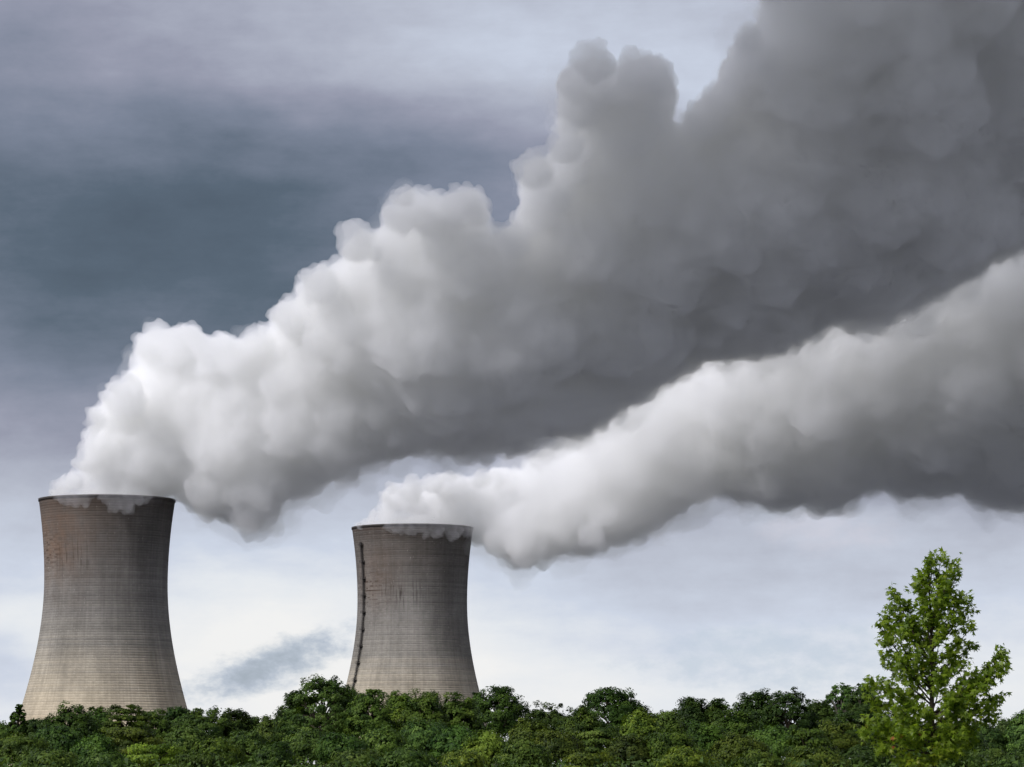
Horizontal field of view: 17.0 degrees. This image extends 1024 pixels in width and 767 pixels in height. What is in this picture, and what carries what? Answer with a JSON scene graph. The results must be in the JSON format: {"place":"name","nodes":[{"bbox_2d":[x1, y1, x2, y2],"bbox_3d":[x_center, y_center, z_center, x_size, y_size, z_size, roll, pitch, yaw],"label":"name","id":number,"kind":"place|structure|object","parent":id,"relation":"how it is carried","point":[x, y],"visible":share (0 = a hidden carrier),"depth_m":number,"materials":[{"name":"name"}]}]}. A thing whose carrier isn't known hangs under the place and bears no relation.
{"place":"outdoors","nodes":[
{"label":"outdoors","id":0,"kind":"place"},
{"bbox_2d":[0,0,1023,763],"label":"sky","id":1,"kind":"structure","parent":0,"point":[703,319],"materials":[{"name":"grey"}]},
{"label":"ground","id":2,"kind":"structure","parent":0,"visible":0},
{"bbox_2d":[0,720,9,765],"bbox_3d":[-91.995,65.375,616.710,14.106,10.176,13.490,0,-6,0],"label":"broadleaf tree","id":3,"kind":"object","parent":2,"relation":"on","point":[3,730],"visible":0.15,"depth_m":613.03,"materials":[{"name":"green plant"}]},
{"bbox_2d":[7,704,28,736],"bbox_3d":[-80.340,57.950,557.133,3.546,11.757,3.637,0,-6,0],"label":"broadleaf tree","id":4,"kind":"object","parent":2,"relation":"on","point":[16,717],"visible":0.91,"depth_m":556.89,"materials":[{"name":"green plant"}]},
{"bbox_2d":[0,730,55,766],"bbox_3d":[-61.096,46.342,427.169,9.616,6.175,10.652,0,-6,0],"label":"broadleaf tree","id":5,"kind":"object","parent":2,"relation":"on","point":[12,748],"visible":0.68,"depth_m":424.77,"materials":[{"name":"green plant"}]},
{"bbox_2d":[26,717,54,735],"bbox_3d":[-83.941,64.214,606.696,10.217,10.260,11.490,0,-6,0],"label":"broadleaf tree","id":6,"kind":"object","parent":2,"relation":"on","point":[33,725],"visible":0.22,"depth_m":604.29,"materials":[{"name":"green plant"}]},
{"bbox_2d":[20,748,81,766],"bbox_3d":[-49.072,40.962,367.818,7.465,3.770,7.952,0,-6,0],"label":"broadleaf tree","id":7,"kind":"object","parent":2,"relation":"on","point":[64,759],"visible":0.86,"depth_m":365.62,"materials":[{"name":"green plant"}]},
{"bbox_2d":[29,725,89,753],"bbox_3d":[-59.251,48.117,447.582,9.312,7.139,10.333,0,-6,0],"label":"broadleaf tree","id":8,"kind":"object","parent":2,"relation":"on","point":[63,739],"visible":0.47,"depth_m":445.15,"materials":[{"name":"green plant"}]},
{"bbox_2d":[42,700,105,737],"bbox_3d":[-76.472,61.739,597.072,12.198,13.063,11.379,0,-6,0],"label":"broadleaf tree","id":9,"kind":"object","parent":2,"relation":"on","point":[70,717],"visible":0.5,"depth_m":595.02,"materials":[{"name":"green plant"}]},
{"bbox_2d":[66,732,120,757],"bbox_3d":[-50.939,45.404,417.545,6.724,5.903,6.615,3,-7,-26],"label":"broadleaf tree","id":10,"kind":"object","parent":2,"relation":"on","point":[97,743],"visible":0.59,"depth_m":416.33,"materials":[{"name":"green plant"}]},
{"bbox_2d":[83,706,113,733],"bbox_3d":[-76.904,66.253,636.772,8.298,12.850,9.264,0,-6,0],"label":"broadleaf tree","id":11,"kind":"object","parent":2,"relation":"on","point":[100,713],"visible":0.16,"depth_m":635.49,"materials":[{"name":"green plant"}]},
{"bbox_2d":[73,751,135,766],"bbox_3d":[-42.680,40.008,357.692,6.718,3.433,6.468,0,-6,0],"label":"broadleaf tree","id":12,"kind":"object","parent":2,"relation":"on","point":[88,761],"visible":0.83,"depth_m":356.27,"materials":[{"name":"green plant"}]},
{"bbox_2d":[98,704,154,745],"bbox_3d":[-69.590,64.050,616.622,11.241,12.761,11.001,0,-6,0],"label":"broadleaf tree","id":13,"kind":"object","parent":2,"relation":"on","point":[126,717],"visible":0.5,"depth_m":615.12,"materials":[{"name":"green plant"}]},
{"bbox_2d":[107,726,169,764],"bbox_3d":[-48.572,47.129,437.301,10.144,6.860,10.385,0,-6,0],"label":"broadleaf tree","id":14,"kind":"object","parent":2,"relation":"on","point":[128,732],"visible":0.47,"depth_m":435.45,"materials":[{"name":"green plant"}]},
{"bbox_2d":[120,742,186,766],"bbox_3d":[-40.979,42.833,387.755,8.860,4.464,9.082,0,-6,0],"label":"broadleaf tree","id":15,"kind":"object","parent":2,"relation":"on","point":[151,752],"visible":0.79,"depth_m":385.98,"materials":[{"name":"green plant"}]},
{"bbox_2d":[133,708,175,739],"bbox_3d":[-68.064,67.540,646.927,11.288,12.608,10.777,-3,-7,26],"label":"broadleaf tree","id":16,"kind":"object","parent":2,"relation":"on","point":[160,722],"visible":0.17,"depth_m":644.78,"materials":[{"name":"green plant"}]},
{"bbox_2d":[157,706,189,727],"bbox_3d":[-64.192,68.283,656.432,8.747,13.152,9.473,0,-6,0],"label":"broadleaf tree","id":17,"kind":"object","parent":2,"relation":"on","point":[174,713],"visible":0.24,"depth_m":655.24,"materials":[{"name":"green plant"}]},
{"bbox_2d":[162,725,214,763],"bbox_3d":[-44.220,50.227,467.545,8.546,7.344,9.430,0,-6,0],"label":"broadleaf tree","id":18,"kind":"object","parent":2,"relation":"on","point":[185,737],"visible":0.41,"depth_m":465.60,"materials":[{"name":"green plant"}]},
{"bbox_2d":[170,753,232,766],"bbox_3d":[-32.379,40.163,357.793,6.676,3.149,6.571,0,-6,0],"label":"broadleaf tree","id":19,"kind":"object","parent":2,"relation":"on","point":[199,759],"visible":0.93,"depth_m":356.01,"materials":[{"name":"green plant"}]},
{"bbox_2d":[169,705,235,739],"bbox_3d":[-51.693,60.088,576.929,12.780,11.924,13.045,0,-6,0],"label":"broadleaf tree","id":20,"kind":"object","parent":2,"relation":"on","point":[210,722],"visible":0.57,"depth_m":574.78,"materials":[{"name":"green plant"}]},
{"bbox_2d":[187,736,248,765],"bbox_3d":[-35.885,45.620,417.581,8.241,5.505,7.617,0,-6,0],"label":"broadleaf tree","id":21,"kind":"object","parent":2,"relation":"on","point":[219,745],"visible":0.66,"depth_m":415.92,"materials":[{"name":"green plant"}]},
{"bbox_2d":[214,708,253,737],"bbox_3d":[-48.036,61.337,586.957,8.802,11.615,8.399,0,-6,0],"label":"broadleaf tree","id":22,"kind":"object","parent":2,"relation":"on","point":[240,719],"visible":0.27,"depth_m":586.40,"materials":[{"name":"green plant"}]},
{"bbox_2d":[227,729,269,766],"bbox_3d":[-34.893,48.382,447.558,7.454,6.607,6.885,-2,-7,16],"label":"broadleaf tree","id":23,"kind":"object","parent":2,"relation":"on","point":[249,742],"visible":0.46,"depth_m":445.61,"materials":[{"name":"green plant"}]},
{"bbox_2d":[247,716,260,729],"bbox_3d":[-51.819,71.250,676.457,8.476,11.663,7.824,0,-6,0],"label":"broadleaf tree","id":24,"kind":"object","parent":2,"relation":"on","point":[255,719],"visible":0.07,"depth_m":675.94,"materials":[{"name":"green plant"}]},
{"bbox_2d":[255,714,276,743],"bbox_3d":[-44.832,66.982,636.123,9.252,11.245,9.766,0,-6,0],"label":"broadleaf tree","id":25,"kind":"object","parent":2,"relation":"on","point":[265,724],"visible":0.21,"depth_m":633.71,"materials":[{"name":"green plant"}]},
{"bbox_2d":[245,739,297,766],"bbox_3d":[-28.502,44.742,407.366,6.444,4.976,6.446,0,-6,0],"label":"broadleaf tree","id":26,"kind":"object","parent":2,"relation":"on","point":[276,751],"visible":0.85,"depth_m":405.99,"materials":[{"name":"green plant"}]},
{"bbox_2d":[268,690,320,741],"bbox_3d":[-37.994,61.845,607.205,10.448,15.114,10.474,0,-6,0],"label":"broadleaf tree","id":27,"kind":"object","parent":2,"relation":"on","point":[290,704],"visible":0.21,"depth_m":605.64,"materials":[{"name":"green plant"}]},
{"bbox_2d":[278,726,334,765],"bbox_3d":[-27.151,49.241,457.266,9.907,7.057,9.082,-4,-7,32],"label":"broadleaf tree","id":28,"kind":"object","parent":2,"relation":"on","point":[303,746],"visible":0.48,"depth_m":454.81,"materials":[{"name":"green plant"}]},
{"bbox_2d":[273,673,357,740],"bbox_3d":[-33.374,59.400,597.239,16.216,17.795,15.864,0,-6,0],"label":"broadleaf tree","id":29,"kind":"object","parent":2,"relation":"on","point":[291,723],"visible":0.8,"depth_m":594.07,"materials":[{"name":"green plant"}]},
{"bbox_2d":[313,731,377,764],"bbox_3d":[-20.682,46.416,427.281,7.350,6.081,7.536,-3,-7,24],"label":"broadleaf tree","id":30,"kind":"object","parent":2,"relation":"on","point":[341,742],"visible":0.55,"depth_m":425.88,"materials":[{"name":"green plant"}]},
{"bbox_2d":[326,687,370,731],"bbox_3d":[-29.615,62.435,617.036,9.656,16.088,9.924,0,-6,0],"label":"broadleaf tree","id":31,"kind":"object","parent":2,"relation":"on","point":[345,706],"visible":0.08,"depth_m":616.03,"materials":[{"name":"green plant"}]},
{"bbox_2d":[328,748,387,766],"bbox_3d":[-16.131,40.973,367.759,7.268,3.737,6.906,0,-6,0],"label":"broadleaf tree","id":32,"kind":"object","parent":2,"relation":"on","point":[355,757],"visible":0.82,"depth_m":366.25,"materials":[{"name":"green plant"}]},
{"bbox_2d":[343,688,396,748],"bbox_3d":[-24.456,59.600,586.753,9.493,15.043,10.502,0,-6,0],"label":"broadleaf tree","id":33,"kind":"object","parent":2,"relation":"on","point":[363,724],"visible":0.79,"depth_m":584.57,"materials":[{"name":"green plant"}]},
{"bbox_2d":[356,722,409,756],"bbox_3d":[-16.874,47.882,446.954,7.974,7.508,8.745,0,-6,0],"label":"broadleaf tree","id":34,"kind":"object","parent":2,"relation":"on","point":[384,737],"visible":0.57,"depth_m":445.47,"materials":[{"name":"green plant"}]},
{"bbox_2d":[382,690,418,732],"bbox_3d":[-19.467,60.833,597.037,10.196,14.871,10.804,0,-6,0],"label":"broadleaf tree","id":35,"kind":"object","parent":2,"relation":"on","point":[397,702],"visible":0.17,"depth_m":594.98,"materials":[{"name":"green plant"}]},
{"bbox_2d":[374,744,441,766],"bbox_3d":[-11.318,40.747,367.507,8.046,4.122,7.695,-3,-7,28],"label":"broadleaf tree","id":36,"kind":"object","parent":2,"relation":"on","point":[406,755],"visible":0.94,"depth_m":365.59,"materials":[{"name":"green plant"}]},
{"bbox_2d":[395,688,450,733],"bbox_3d":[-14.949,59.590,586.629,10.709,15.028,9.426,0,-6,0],"label":"broadleaf tree","id":37,"kind":"object","parent":2,"relation":"on","point":[428,706],"visible":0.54,"depth_m":585.28,"materials":[{"name":"green plant"}]},
{"bbox_2d":[397,716,448,756],"bbox_3d":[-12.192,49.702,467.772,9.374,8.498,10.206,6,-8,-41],"label":"broadleaf tree","id":38,"kind":"object","parent":2,"relation":"on","point":[419,734],"visible":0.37,"depth_m":465.23,"materials":[{"name":"green plant"}]},
{"bbox_2d":[429,723,476,761],"bbox_3d":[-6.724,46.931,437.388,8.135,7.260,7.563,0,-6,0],"label":"broadleaf tree","id":39,"kind":"object","parent":2,"relation":"on","point":[446,741],"visible":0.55,"depth_m":435.75,"materials":[{"name":"green plant"}]},
{"bbox_2d":[440,691,485,735],"bbox_3d":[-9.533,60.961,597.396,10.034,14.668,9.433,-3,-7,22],"label":"broadleaf tree","id":40,"kind":"object","parent":2,"relation":"on","point":[461,712],"visible":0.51,"depth_m":595.71,"materials":[{"name":"green plant"}]},
{"bbox_2d":[436,747,490,766],"bbox_3d":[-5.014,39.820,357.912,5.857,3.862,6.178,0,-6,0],"label":"broadleaf tree","id":41,"kind":"object","parent":2,"relation":"on","point":[477,761],"visible":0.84,"depth_m":356.20,"materials":[{"name":"green plant"}]},
{"bbox_2d":[471,692,484,722],"bbox_3d":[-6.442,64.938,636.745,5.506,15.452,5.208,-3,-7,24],"label":"broadleaf tree","id":42,"kind":"object","parent":2,"relation":"on","point":[476,696],"visible":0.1,"depth_m":636.42,"materials":[{"name":"green plant"}]},
{"bbox_2d":[460,726,511,766],"bbox_3d":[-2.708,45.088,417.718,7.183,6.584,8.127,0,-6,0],"label":"broadleaf tree","id":43,"kind":"object","parent":2,"relation":"on","point":[490,743],"visible":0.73,"depth_m":415.50,"materials":[{"name":"green plant"}]},
{"bbox_2d":[469,685,531,764],"bbox_3d":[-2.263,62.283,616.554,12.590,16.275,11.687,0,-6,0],"label":"broadleaf tree","id":44,"kind":"object","parent":2,"relation":"on","point":[505,715],"visible":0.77,"depth_m":614.28,"materials":[{"name":"green plant"}]},
{"bbox_2d":[0,755,1023,766],"bbox_3d":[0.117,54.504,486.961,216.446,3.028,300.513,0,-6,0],"label":"undergrowth","id":45,"kind":"object","parent":2,"relation":"on","point":[299,763],"visible":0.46,"depth_m":355.87,"materials":[{"name":"green plant"}]},
{"bbox_2d":[491,738,554,766],"bbox_3d":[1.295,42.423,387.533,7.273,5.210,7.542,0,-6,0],"label":"broadleaf tree","id":46,"kind":"object","parent":2,"relation":"on","point":[525,750],"visible":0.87,"depth_m":385.89,"materials":[{"name":"green plant"}]},
{"bbox_2d":[506,717,551,744],"bbox_3d":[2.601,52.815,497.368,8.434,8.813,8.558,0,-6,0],"label":"broadleaf tree","id":47,"kind":"object","parent":2,"relation":"on","point":[524,729],"visible":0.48,"depth_m":495.64,"materials":[{"name":"green plant"}]},
{"bbox_2d":[520,700,568,729],"bbox_3d":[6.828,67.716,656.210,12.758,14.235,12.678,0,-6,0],"label":"broadleaf tree","id":48,"kind":"object","parent":2,"relation":"on","point":[552,717],"visible":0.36,"depth_m":654.82,"materials":[{"name":"green plant"}]},
{"bbox_2d":[531,725,589,764],"bbox_3d":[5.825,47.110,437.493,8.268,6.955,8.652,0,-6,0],"label":"broadleaf tree","id":49,"kind":"object","parent":2,"relation":"on","point":[563,744],"visible":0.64,"depth_m":435.69,"materials":[{"name":"green plant"}]},
{"bbox_2d":[556,704,603,765],"bbox_3d":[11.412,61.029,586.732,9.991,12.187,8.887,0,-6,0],"label":"broadleaf tree","id":50,"kind":"object","parent":2,"relation":"on","point":[582,719],"visible":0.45,"depth_m":585.51,"materials":[{"name":"green plant"}]},
{"bbox_2d":[562,751,621,766],"bbox_3d":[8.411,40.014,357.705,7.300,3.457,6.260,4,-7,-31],"label":"broadleaf tree","id":51,"kind":"object","parent":2,"relation":"on","point":[580,758],"visible":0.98,"depth_m":356.06,"materials":[{"name":"green plant"}]},
{"bbox_2d":[567,723,623,764],"bbox_3d":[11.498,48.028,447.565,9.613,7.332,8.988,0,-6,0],"label":"broadleaf tree","id":52,"kind":"object","parent":2,"relation":"on","point":[604,732],"visible":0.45,"depth_m":445.49,"materials":[{"name":"green plant"}]},
{"bbox_2d":[571,686,652,763],"bbox_3d":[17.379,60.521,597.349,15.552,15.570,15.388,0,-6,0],"label":"broadleaf tree","id":53,"kind":"object","parent":2,"relation":"on","point":[611,697],"visible":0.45,"depth_m":594.49,"materials":[{"name":"green plant"}]},
{"bbox_2d":[606,731,657,766],"bbox_3d":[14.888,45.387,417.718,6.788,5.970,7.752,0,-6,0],"label":"broadleaf tree","id":54,"kind":"object","parent":2,"relation":"on","point":[627,747],"visible":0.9,"depth_m":415.71,"materials":[{"name":"green plant"}]},
{"bbox_2d":[611,707,664,742],"bbox_3d":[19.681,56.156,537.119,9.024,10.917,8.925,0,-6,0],"label":"broadleaf tree","id":55,"kind":"object","parent":2,"relation":"on","point":[639,720],"visible":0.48,"depth_m":535.59,"materials":[{"name":"green plant"}]},
{"bbox_2d":[654,709,687,734],"bbox_3d":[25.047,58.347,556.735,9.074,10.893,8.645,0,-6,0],"label":"broadleaf tree","id":56,"kind":"object","parent":2,"relation":"on","point":[666,719],"visible":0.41,"depth_m":555.23,"materials":[{"name":"green plant"}]},
{"bbox_2d":[640,726,702,764],"bbox_3d":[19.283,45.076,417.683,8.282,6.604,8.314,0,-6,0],"label":"broadleaf tree","id":57,"kind":"object","parent":2,"relation":"on","point":[660,743],"visible":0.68,"depth_m":415.75,"materials":[{"name":"green plant"}]},
{"bbox_2d":[649,745,718,766],"bbox_3d":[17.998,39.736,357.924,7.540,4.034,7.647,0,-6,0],"label":"broadleaf tree","id":58,"kind":"object","parent":2,"relation":"on","point":[673,757],"visible":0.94,"depth_m":356.02,"materials":[{"name":"green plant"}]},
{"bbox_2d":[673,696,714,730],"bbox_3d":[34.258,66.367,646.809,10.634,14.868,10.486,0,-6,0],"label":"broadleaf tree","id":59,"kind":"object","parent":2,"relation":"on","point":[692,709],"visible":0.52,"depth_m":644.82,"materials":[{"name":"green plant"}]},
{"bbox_2d":[683,719,729,752],"bbox_3d":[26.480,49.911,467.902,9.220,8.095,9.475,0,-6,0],"label":"broadleaf tree","id":60,"kind":"object","parent":2,"relation":"on","point":[703,733],"visible":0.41,"depth_m":465.46,"materials":[{"name":"green plant"}]},
{"bbox_2d":[702,697,735,742],"bbox_3d":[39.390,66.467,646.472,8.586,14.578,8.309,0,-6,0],"label":"broadleaf tree","id":61,"kind":"object","parent":2,"relation":"on","point":[717,707],"visible":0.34,"depth_m":645.54,"materials":[{"name":"green plant"}]},
{"bbox_2d":[719,709,759,740],"bbox_3d":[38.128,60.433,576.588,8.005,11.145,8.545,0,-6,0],"label":"broadleaf tree","id":62,"kind":"object","parent":2,"relation":"on","point":[741,723],"visible":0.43,"depth_m":575.69,"materials":[{"name":"green plant"}]},
{"bbox_2d":[709,730,773,766],"bbox_3d":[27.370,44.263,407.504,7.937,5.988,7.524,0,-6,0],"label":"broadleaf tree","id":63,"kind":"object","parent":2,"relation":"on","point":[729,747],"visible":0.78,"depth_m":405.92,"materials":[{"name":"green plant"}]},
{"bbox_2d":[731,688,785,729],"bbox_3d":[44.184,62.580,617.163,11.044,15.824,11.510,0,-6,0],"label":"broadleaf tree","id":64,"kind":"object","parent":2,"relation":"on","point":[755,709],"visible":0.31,"depth_m":615.87,"materials":[{"name":"green plant"}]},
{"bbox_2d":[730,748,790,766],"bbox_3d":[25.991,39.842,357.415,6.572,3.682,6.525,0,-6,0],"label":"broadleaf tree","id":65,"kind":"object","parent":2,"relation":"on","point":[749,757],"visible":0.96,"depth_m":356.06,"materials":[{"name":"green plant"}]},
{"bbox_2d":[745,723,794,760],"bbox_3d":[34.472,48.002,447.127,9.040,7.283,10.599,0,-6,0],"label":"broadleaf tree","id":66,"kind":"object","parent":2,"relation":"on","point":[774,737],"visible":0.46,"depth_m":444.79,"materials":[{"name":"green plant"}]},
{"bbox_2d":[756,686,822,745],"bbox_3d":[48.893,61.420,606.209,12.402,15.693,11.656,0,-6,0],"label":"broadleaf tree","id":67,"kind":"object","parent":2,"relation":"on","point":[774,714],"visible":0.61,"depth_m":605.31,"materials":[{"name":"green plant"}]},
{"bbox_2d":[779,727,840,763],"bbox_3d":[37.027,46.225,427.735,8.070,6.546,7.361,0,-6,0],"label":"broadleaf tree","id":68,"kind":"object","parent":2,"relation":"on","point":[810,738],"visible":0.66,"depth_m":426.06,"materials":[{"name":"green plant"}]},
{"bbox_2d":[781,745,850,766],"bbox_3d":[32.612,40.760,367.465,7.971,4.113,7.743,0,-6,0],"label":"broadleaf tree","id":69,"kind":"object","parent":2,"relation":"on","point":[815,755],"visible":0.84,"depth_m":366.15,"materials":[{"name":"green plant"}]},
{"bbox_2d":[799,699,837,729],"bbox_3d":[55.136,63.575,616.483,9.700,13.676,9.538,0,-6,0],"label":"broadleaf tree","id":70,"kind":"object","parent":2,"relation":"on","point":[823,711],"visible":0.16,"depth_m":615.64,"materials":[{"name":"green plant"}]},
{"bbox_2d":[824,682,858,716],"bbox_3d":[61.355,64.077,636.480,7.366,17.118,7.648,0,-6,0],"label":"broadleaf tree","id":71,"kind":"object","parent":2,"relation":"on","point":[845,691],"visible":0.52,"depth_m":636.23,"materials":[{"name":"green plant"}]},
{"bbox_2d":[816,720,869,755],"bbox_3d":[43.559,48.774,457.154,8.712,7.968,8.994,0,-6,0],"label":"broadleaf tree","id":72,"kind":"object","parent":2,"relation":"on","point":[833,730],"visible":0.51,"depth_m":455.85,"materials":[{"name":"green plant"}]},
{"bbox_2d":[833,708,885,746],"bbox_3d":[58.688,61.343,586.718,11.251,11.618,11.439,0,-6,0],"label":"broadleaf tree","id":73,"kind":"object","parent":2,"relation":"on","point":[853,719],"visible":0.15,"depth_m":585.47,"materials":[{"name":"green plant"}]},
{"bbox_2d":[845,683,884,716],"bbox_3d":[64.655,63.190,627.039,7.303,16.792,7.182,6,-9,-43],"label":"broadleaf tree","id":74,"kind":"object","parent":2,"relation":"on","point":[853,705],"visible":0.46,"depth_m":625.78,"materials":[{"name":"green plant"}]},
{"bbox_2d":[839,744,897,766],"bbox_3d":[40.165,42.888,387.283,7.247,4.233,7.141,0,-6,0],"label":"broadleaf tree","id":75,"kind":"object","parent":2,"relation":"on","point":[859,754],"visible":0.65,"depth_m":385.44,"materials":[{"name":"green plant"}]},
{"bbox_2d":[869,718,929,756],"bbox_3d":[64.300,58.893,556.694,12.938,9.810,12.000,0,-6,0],"label":"broadleaf tree","id":76,"kind":"object","parent":2,"relation":"on","point":[896,744],"visible":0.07,"depth_m":554.13,"materials":[{"name":"green plant"}]},
{"bbox_2d":[853,546,1012,766],"bbox_3d":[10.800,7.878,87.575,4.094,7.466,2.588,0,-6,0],"label":"young tree","id":77,"kind":"object","parent":2,"relation":"on","point":[951,735],"visible":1,"depth_m":87.40,"materials":[{"name":"green plant"}]},
{"bbox_2d":[898,746,971,766],"bbox_3d":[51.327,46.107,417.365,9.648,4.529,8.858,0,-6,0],"label":"broadleaf tree","id":78,"kind":"object","parent":2,"relation":"on","point":[951,760],"visible":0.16,"depth_m":414.90,"materials":[{"name":"green plant"}]},
{"bbox_2d":[924,721,989,754],"bbox_3d":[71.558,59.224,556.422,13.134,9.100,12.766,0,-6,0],"label":"broadleaf tree","id":79,"kind":"object","parent":2,"relation":"on","point":[980,738],"visible":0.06,"depth_m":553.50,"materials":[{"name":"green plant"}]},
{"bbox_2d":[961,744,1008,766],"bbox_3d":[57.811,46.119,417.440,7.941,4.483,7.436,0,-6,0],"label":"broadleaf tree","id":80,"kind":"object","parent":2,"relation":"on","point":[983,753],"visible":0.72,"depth_m":415.25,"materials":[{"name":"green plant"}]},
{"bbox_2d":[976,721,1007,751],"bbox_3d":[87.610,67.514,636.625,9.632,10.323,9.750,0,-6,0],"label":"broadleaf tree","id":81,"kind":"object","parent":2,"relation":"on","point":[994,737],"visible":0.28,"depth_m":634.27,"materials":[{"name":"green plant"}]},
{"bbox_2d":[994,717,1012,733],"bbox_3d":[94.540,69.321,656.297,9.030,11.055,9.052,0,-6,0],"label":"broadleaf tree","id":82,"kind":"object","parent":2,"relation":"on","point":[1002,724],"visible":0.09,"depth_m":655.38,"materials":[{"name":"green plant"}]},
{"bbox_2d":[999,747,1023,766],"bbox_3d":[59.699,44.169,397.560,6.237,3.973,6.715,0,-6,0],"label":"broadleaf tree","id":83,"kind":"object","parent":2,"relation":"on","point":[1018,755],"visible":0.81,"depth_m":396.42,"materials":[{"name":"green plant"}]},
{"bbox_2d":[1002,709,1023,752],"bbox_3d":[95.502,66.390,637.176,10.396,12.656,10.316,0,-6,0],"label":"broadleaf tree","id":84,"kind":"object","parent":2,"relation":"on","point":[1014,735],"visible":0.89,"depth_m":634.49,"materials":[{"name":"green plant"}]},
{"label":"gravel yard","id":85,"kind":"structure","parent":0,"visible":0},
{"bbox_2d":[9,494,186,765],"bbox_3d":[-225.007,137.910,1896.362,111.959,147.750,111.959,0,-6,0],"label":"cooling tower","id":86,"kind":"structure","parent":85,"relation":"on","point":[105,639],"depth_m":1867.82,"materials":[{"name":"concrete"}]},
{"bbox_2d":[346,523,494,764],"bbox_3d":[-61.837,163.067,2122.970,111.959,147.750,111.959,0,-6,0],"label":"cooling tower","id":87,"kind":"structure","parent":85,"relation":"on","point":[412,630],"depth_m":2095.19,"materials":[{"name":"concrete"}]}
]}

